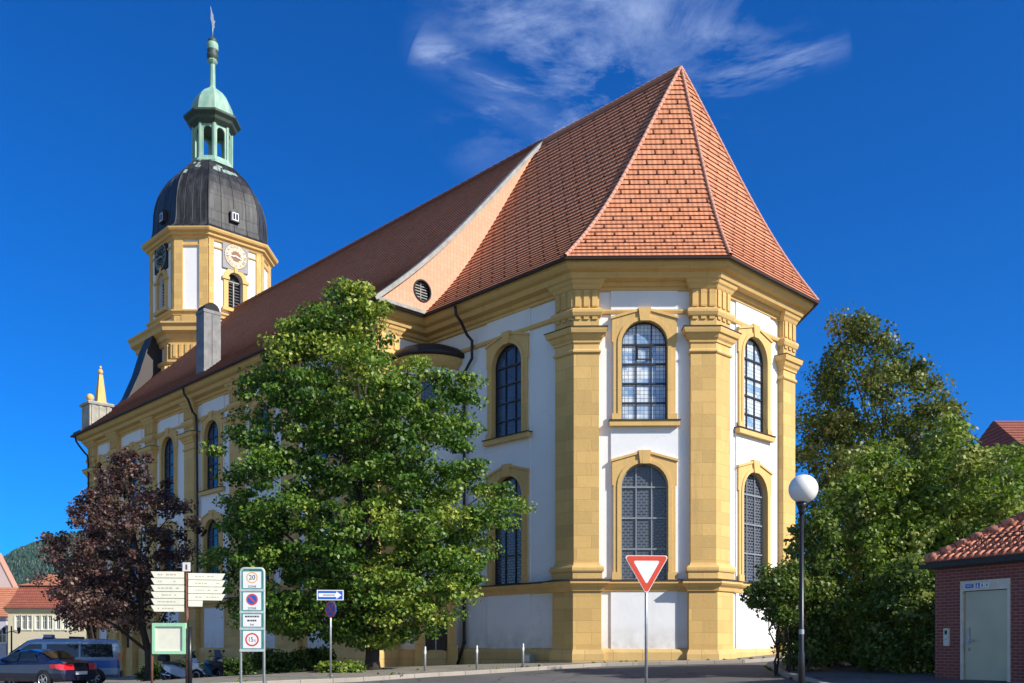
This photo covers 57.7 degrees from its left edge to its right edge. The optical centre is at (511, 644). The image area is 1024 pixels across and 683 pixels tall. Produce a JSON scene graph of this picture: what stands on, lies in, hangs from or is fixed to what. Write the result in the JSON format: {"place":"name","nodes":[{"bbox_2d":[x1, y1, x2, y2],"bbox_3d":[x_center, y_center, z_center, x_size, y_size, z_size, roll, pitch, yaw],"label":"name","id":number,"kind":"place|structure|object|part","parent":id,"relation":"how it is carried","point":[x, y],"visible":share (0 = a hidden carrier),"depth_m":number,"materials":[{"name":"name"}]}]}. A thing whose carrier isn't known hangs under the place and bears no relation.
{"place":"outdoors","nodes":[
{"label":"outdoors","id":0,"kind":"place"},
{"bbox_2d":[0,654,781,682],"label":"pavement","id":1,"kind":"structure","parent":0,"point":[315,674],"depth_m":30.54,"materials":[{"name":"grey concrete"}]},
{"bbox_2d":[2,626,20,650],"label":"lantern post","id":2,"kind":"object","parent":1,"relation":"on","point":[11,631],"visible":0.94,"depth_m":61.96,"materials":[{"name":"black metal"}]},
{"bbox_2d":[0,649,96,682],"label":"parked car","id":3,"kind":"object","parent":1,"relation":"on","point":[38,666],"visible":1,"depth_m":33.74,"materials":[{"name":"blue paint"}]},
{"bbox_3d":[-18.408,0.420,34.114,0.870,0.360,0.167,0,0,21],"label":"side window","id":4,"kind":"part","parent":3,"relation":"part of","materials":[{"name":"black glass"}]},
{"bbox_3d":[-17.499,0.420,33.762,0.980,0.360,0.167,0,0,21],"label":"side window","id":5,"kind":"part","parent":3,"relation":"part of","materials":[{"name":"black glass"}]},
{"bbox_3d":[-16.693,0.347,34.210,0.560,0.265,1.120,0,0,21],"label":"rear window","id":6,"kind":"part","parent":3,"relation":"part of","materials":[{"name":"black glass"}]},
{"bbox_2d":[0,634,123,682],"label":"van","id":7,"kind":"object","parent":1,"relation":"on","point":[105,656],"visible":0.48,"depth_m":38.75,"materials":[{"name":"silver metal"}]},
{"bbox_3d":[-19.792,0.233,37.926,1.100,0.540,0.126,0,0,-20],"label":"side window","id":8,"kind":"part","parent":7,"relation":"part of","materials":[{"name":"black glass"}]},
{"bbox_3d":[-18.541,0.233,38.378,1.200,0.540,0.126,0,0,-20],"label":"side window","id":9,"kind":"part","parent":7,"relation":"part of","materials":[{"name":"black glass"}]},
{"bbox_3d":[-17.323,0.233,38.819,1.250,0.540,0.126,0,0,-20],"label":"side window","id":10,"kind":"part","parent":7,"relation":"part of","materials":[{"name":"black glass"}]},
{"bbox_2d":[40,513,134,638],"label":"purple tree","id":11,"kind":"object","parent":1,"relation":"on","point":[91,623],"visible":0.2,"depth_m":44.80,"materials":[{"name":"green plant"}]},
{"bbox_2d":[26,446,207,680],"bbox_3d":[-14.221,-2.888,34.128,5.708,8.782,5.796,0,0,0],"label":"purple tree","id":12,"kind":"object","parent":1,"relation":"on","point":[104,509],"visible":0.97,"depth_m":33.37,"materials":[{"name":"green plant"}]},
{"bbox_2d":[158,651,202,679],"bbox_3d":[-13.672,0.875,38.422,2.090,1.320,0.720,0,0,17],"label":"scooter","id":13,"kind":"object","parent":1,"relation":"on","point":[172,669],"visible":0.69,"depth_m":38.35,"materials":[{"name":"metal"}]},
{"bbox_2d":[151,562,224,682],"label":"direction sign","id":14,"kind":"object","parent":1,"relation":"on","point":[210,584],"visible":0.98,"depth_m":24.94,"materials":[{"name":"metal"}]},
{"bbox_2d":[202,650,224,676],"bbox_3d":[-12.709,0.859,39.612,0.720,1.320,1.970,0,0,-38],"label":"motorcycle","id":15,"kind":"object","parent":1,"relation":"on","point":[213,668],"visible":0.94,"depth_m":39.19,"materials":[{"name":"metal"}]},
{"bbox_2d":[134,654,301,681],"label":"hedge","id":16,"kind":"object","parent":1,"relation":"on","point":[230,667],"visible":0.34,"depth_m":41.40,"materials":[{"name":"green plant"}]},
{"bbox_2d":[239,567,264,682],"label":"parking zone sign","id":17,"kind":"object","parent":1,"relation":"on","point":[251,609],"visible":1,"depth_m":23.98,"materials":[{"name":"white metal"}]},
{"bbox_2d":[245,645,336,672],"bbox_3d":[-7.414,0.549,31.387,2.895,1.079,1.795,0,0,0],"label":"shrub","id":18,"kind":"object","parent":1,"relation":"on","point":[308,659],"visible":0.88,"depth_m":30.94,"materials":[{"name":"green plant"}]},
{"bbox_2d":[317,590,343,678],"bbox_3d":[-5.321,-0.285,27.152,0.756,2.648,0.292,0,0,7],"label":"sign post","id":19,"kind":"object","parent":1,"relation":"on","point":[330,606],"visible":1,"depth_m":27.19,"materials":[{"name":"metal"}]},
{"bbox_2d":[314,658,366,672],"bbox_3d":[-5.529,0.738,30.027,1.718,0.656,1.220,0,0,0],"label":"shrub","id":20,"kind":"object","parent":1,"relation":"on","point":[348,665],"visible":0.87,"depth_m":29.73,"materials":[{"name":"green plant"}]},
{"bbox_2d":[190,276,536,669],"bbox_3d":[-4.982,-5.607,31.899,11.687,13.179,7.836,0,0,0],"label":"maple tree","id":21,"kind":"object","parent":1,"relation":"on","point":[370,613],"visible":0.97,"depth_m":30.06,"materials":[{"name":"green plant"}]},
{"bbox_2d":[424,646,425,670],"bbox_3d":[-2.863,0.477,30.600,0.085,0.870,0.081,0,0,0],"label":"bollard","id":22,"kind":"object","parent":1,"relation":"on","point":[424,658],"visible":0.87,"depth_m":30.56,"materials":[{"name":"metal"}]},
{"bbox_2d":[476,645,477,669],"bbox_3d":[-1.188,0.442,31.400,0.085,0.870,0.081,0,0,0],"label":"bollard","id":23,"kind":"object","parent":1,"relation":"on","point":[476,657],"visible":0.87,"depth_m":31.37,"materials":[{"name":"metal"}]},
{"bbox_2d":[522,643,523,666],"bbox_3d":[0.386,0.377,32.600,0.085,0.870,0.081,0,0,0],"label":"bollard","id":24,"kind":"object","parent":1,"relation":"on","point":[523,654],"visible":0.87,"depth_m":32.56,"materials":[{"name":"metal"}]},
{"bbox_2d":[0,0,1023,577],"label":"sky","id":25,"kind":"structure","parent":0,"point":[879,143],"materials":[{"name":"blue"}]},
{"bbox_2d":[524,654,534,662],"bbox_3d":[0.662,0.534,36.628,0.310,0.340,0.400,0,0,-44],"label":"utility box","id":26,"kind":"object","parent":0,"point":[529,658],"visible":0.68,"depth_m":36.49,"materials":[{"name":"metal"}]},
{"bbox_2d":[341,661,797,682],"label":"road","id":27,"kind":"structure","parent":0,"point":[755,672],"depth_m":28.23,"materials":[{"name":"grey asphalt"}]},
{"bbox_2d":[151,623,191,682],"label":"notice board","id":28,"kind":"object","parent":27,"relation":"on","point":[171,638],"visible":1,"depth_m":23.60,"materials":[{"name":"metal"}]},
{"bbox_2d":[222,656,784,682],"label":"kerb","id":29,"kind":"structure","parent":27,"relation":"on","point":[389,677],"depth_m":31.30,"materials":[{"name":"stone"}]},
{"bbox_2d":[236,656,810,682],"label":"weeds","id":30,"kind":"object","parent":27,"relation":"on","point":[765,666],"visible":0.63,"depth_m":29.32,"materials":[{"name":"green plant"}]},
{"bbox_2d":[766,660,827,682],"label":"kerb","id":31,"kind":"structure","parent":27,"relation":"on","point":[784,673],"depth_m":24.73,"materials":[{"name":"stone"}]},
{"bbox_2d":[788,474,817,682],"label":"street lamp","id":32,"kind":"object","parent":27,"relation":"on","point":[803,490],"visible":1,"depth_m":15.46,"materials":[{"name":"black paint"}]},
{"bbox_2d":[773,660,1016,682],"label":"pavement","id":33,"kind":"structure","parent":0,"point":[848,673],"depth_m":22.71,"materials":[{"name":"concrete"}]},
{"bbox_2d":[739,557,814,675],"bbox_3d":[7.145,-0.769,25.441,1.685,3.254,2.007,0,0,-21],"label":"bush","id":34,"kind":"object","parent":33,"relation":"on","point":[761,595],"visible":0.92,"depth_m":25.10,"materials":[{"name":"green plant"}]},
{"bbox_2d":[768,499,858,673],"bbox_3d":[8.388,-1.627,26.344,2.465,4.915,2.672,0,0,0],"label":"bush","id":35,"kind":"object","parent":33,"relation":"on","point":[818,640],"visible":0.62,"depth_m":25.82,"materials":[{"name":"green plant"}]},
{"bbox_2d":[812,635,921,666],"bbox_3d":[10.914,0.160,28.074,3.975,1.180,1.574,0,0,0],"label":"hedge","id":36,"kind":"object","parent":33,"relation":"on","point":[838,664],"visible":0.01,"depth_m":27.74,"materials":[{"name":"green plant"}]},
{"bbox_2d":[808,433,950,668],"bbox_3d":[10.500,-2.713,26.916,4.198,6.955,4.499,0,0,32],"label":"bush","id":37,"kind":"object","parent":33,"relation":"on","point":[868,491],"visible":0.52,"depth_m":26.17,"materials":[{"name":"green plant"}]},
{"bbox_2d":[845,549,934,673],"bbox_3d":[10.497,-0.772,24.214,3.149,3.482,3.077,0,0,0],"label":"bush","id":38,"kind":"object","parent":33,"relation":"on","point":[915,617],"visible":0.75,"depth_m":23.78,"materials":[{"name":"green plant"}]},
{"bbox_2d":[895,411,1023,641],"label":"tree","id":39,"kind":"object","parent":33,"relation":"on","point":[966,516],"visible":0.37,"depth_m":25.66,"materials":[{"name":"green plant"}]},
{"bbox_2d":[918,511,1023,682],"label":"brick building","id":40,"kind":"structure","parent":33,"relation":"on","point":[979,605],"depth_m":20.46,"materials":[{"name":"brick"}]},
{"bbox_2d":[965,589,1006,680],"bbox_3d":[10.339,-0.207,20.266,0.190,1.955,1.080,0,0,-25],"label":"door","id":41,"kind":"structure","parent":40,"relation":"in","point":[985,611],"depth_m":20.27,"materials":[{"name":"metal"}]},
{"bbox_3d":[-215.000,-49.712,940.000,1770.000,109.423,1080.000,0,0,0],"label":"hill","id":42,"kind":"structure","parent":0,"visible":0},
{"bbox_2d":[3,530,87,586],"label":"forest","id":43,"kind":"object","parent":42,"relation":"on","point":[22,561],"visible":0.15,"depth_m":729.97,"materials":[{"name":"green plant"}]},
{"bbox_3d":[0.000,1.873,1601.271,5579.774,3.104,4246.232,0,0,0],"label":"ground","id":44,"kind":"structure","parent":0,"visible":0},
{"bbox_2d":[0,553,17,586],"bbox_3d":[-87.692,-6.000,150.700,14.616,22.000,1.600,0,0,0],"label":"town house","id":45,"kind":"structure","parent":44,"relation":"on","point":[7,579],"depth_m":150.00,"materials":[{"name":"paint"}]},
{"bbox_2d":[0,587,18,657],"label":"town house","id":46,"kind":"structure","parent":44,"relation":"on","point":[7,594],"depth_m":125.37,"materials":[{"name":"paint"}]},
{"bbox_2d":[0,629,6,643],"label":"window","id":47,"kind":"structure","parent":46,"relation":"in","point":[3,637],"depth_m":125.15,"materials":[{"name":"grey glass"}]},
{"bbox_2d":[2,575,85,654],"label":"town house","id":48,"kind":"structure","parent":44,"relation":"on","point":[28,607],"depth_m":115.00,"materials":[{"name":"beige paint"}]},
{"bbox_2d":[14,615,20,629],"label":"window","id":49,"kind":"structure","parent":48,"relation":"in","point":[18,618],"depth_m":115.10,"materials":[{"name":"white glass"}]},
{"bbox_2d":[21,615,26,629],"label":"window","id":50,"kind":"structure","parent":48,"relation":"in","point":[24,618],"depth_m":115.13,"materials":[{"name":"white glass"}]},
{"bbox_2d":[26,615,32,629],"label":"window","id":51,"kind":"structure","parent":48,"relation":"in","point":[30,618],"depth_m":115.11,"materials":[{"name":"white glass"}]},
{"bbox_2d":[34,615,40,629],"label":"window","id":52,"kind":"structure","parent":48,"relation":"in","point":[38,618],"depth_m":115.10,"materials":[{"name":"white glass"}]},
{"bbox_2d":[41,615,46,629],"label":"window","id":53,"kind":"structure","parent":48,"relation":"in","point":[43,618],"depth_m":115.10,"materials":[{"name":"white glass"}]},
{"bbox_2d":[46,615,52,629],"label":"window","id":54,"kind":"structure","parent":48,"relation":"in","point":[49,626],"depth_m":115.10,"materials":[{"name":"white glass"}]},
{"bbox_2d":[54,615,60,629],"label":"window","id":55,"kind":"structure","parent":48,"relation":"in","point":[57,626],"depth_m":114.96,"materials":[{"name":"white glass"}]},
{"bbox_2d":[61,618,67,629],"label":"window","id":56,"kind":"structure","parent":48,"relation":"in","point":[62,624],"depth_m":114.96,"materials":[{"name":"white glass"}]},
{"bbox_2d":[70,6,819,675],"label":"church","id":57,"kind":"structure","parent":44,"relation":"on","point":[614,302],"depth_m":38.03,"materials":[{"name":"yellow paint"}]},
{"bbox_2d":[90,454,107,520],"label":"window","id":58,"kind":"structure","parent":57,"relation":"in","point":[100,459],"depth_m":62.69,"materials":[{"name":"yellow stone"}]},
{"bbox_2d":[123,442,140,515],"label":"window","id":59,"kind":"structure","parent":57,"relation":"in","point":[134,446],"depth_m":59.06,"materials":[{"name":"yellow stone"}]},
{"bbox_2d":[125,529,140,603],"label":"window","id":60,"kind":"structure","parent":57,"relation":"in","point":[131,542],"depth_m":59.32,"materials":[{"name":"yellow glass"}]},
{"bbox_2d":[159,520,177,598],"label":"window","id":61,"kind":"structure","parent":57,"relation":"in","point":[173,525],"depth_m":54.98,"materials":[{"name":"yellow glass"}]},
{"bbox_2d":[158,428,179,503],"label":"window","id":62,"kind":"structure","parent":57,"relation":"in","point":[168,440],"depth_m":55.47,"materials":[{"name":"yellow stone"}]},
{"bbox_2d":[198,411,225,495],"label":"window","id":63,"kind":"structure","parent":57,"relation":"in","point":[211,424],"depth_m":51.49,"materials":[{"name":"yellow stone"}]},
{"bbox_2d":[200,510,223,579],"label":"window","id":64,"kind":"structure","parent":57,"relation":"in","point":[212,537],"depth_m":51.49,"materials":[{"name":"yellow glass"}]},
{"bbox_2d":[245,392,274,483],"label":"window","id":65,"kind":"structure","parent":57,"relation":"in","point":[253,402],"depth_m":47.61,"materials":[{"name":"yellow stone"}]},
{"bbox_2d":[249,500,273,589],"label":"window","id":66,"kind":"structure","parent":57,"relation":"in","point":[270,577],"depth_m":46.48,"materials":[{"name":"blue glass"}]},
{"bbox_2d":[305,489,334,591],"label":"window","id":67,"kind":"structure","parent":57,"relation":"in","point":[308,590],"depth_m":43.93,"materials":[{"name":"yellow glass"}]},
{"bbox_2d":[305,375,336,464],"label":"window","id":68,"kind":"structure","parent":57,"relation":"in","point":[329,457],"depth_m":43.32,"materials":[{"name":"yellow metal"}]},
{"bbox_2d":[481,330,532,446],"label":"window","id":69,"kind":"structure","parent":57,"relation":"in","point":[507,356],"depth_m":38.38,"materials":[{"name":"yellow stone"}]},
{"bbox_2d":[485,463,529,585],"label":"window","id":70,"kind":"structure","parent":57,"relation":"in","point":[510,568],"depth_m":38.26,"materials":[{"name":"yellow glass"}]},
{"bbox_2d":[608,307,680,426],"bbox_3d":[5.047,-10.585,35.537,2.720,4.510,0.600,0,0,1],"label":"window","id":71,"kind":"structure","parent":57,"relation":"in","point":[644,361],"depth_m":35.60,"materials":[{"name":"glass"}]},
{"bbox_2d":[611,450,677,579],"bbox_3d":[5.045,-4.948,35.583,2.542,4.924,0.538,0,0,0],"label":"window","id":72,"kind":"structure","parent":57,"relation":"in","point":[644,506],"depth_m":35.61,"materials":[{"name":"yellow glass"}]},
{"bbox_2d":[736,460,772,582],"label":"window","id":73,"kind":"structure","parent":57,"relation":"in","point":[754,510],"depth_m":37.65,"materials":[{"name":"yellow glass"}]},
{"bbox_2d":[734,324,776,442],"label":"window","id":74,"kind":"structure","parent":57,"relation":"in","point":[753,346],"depth_m":37.70,"materials":[{"name":"yellow stone"}]},
{"bbox_2d":[626,555,666,682],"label":"give way sign","id":75,"kind":"object","parent":44,"relation":"on","point":[646,569],"visible":1,"depth_m":19.99,"materials":[{"name":"metal"}]},
{"bbox_2d":[795,300,1013,622],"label":"tall tree","id":76,"kind":"object","parent":44,"relation":"on","point":[841,427],"visible":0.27,"depth_m":41.77,"materials":[{"name":"green plant"}]},
{"bbox_2d":[973,421,1023,506],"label":"town house","id":77,"kind":"structure","parent":44,"relation":"on","point":[1007,433],"depth_m":66.78,"materials":[{"name":"red tile"}]}
]}

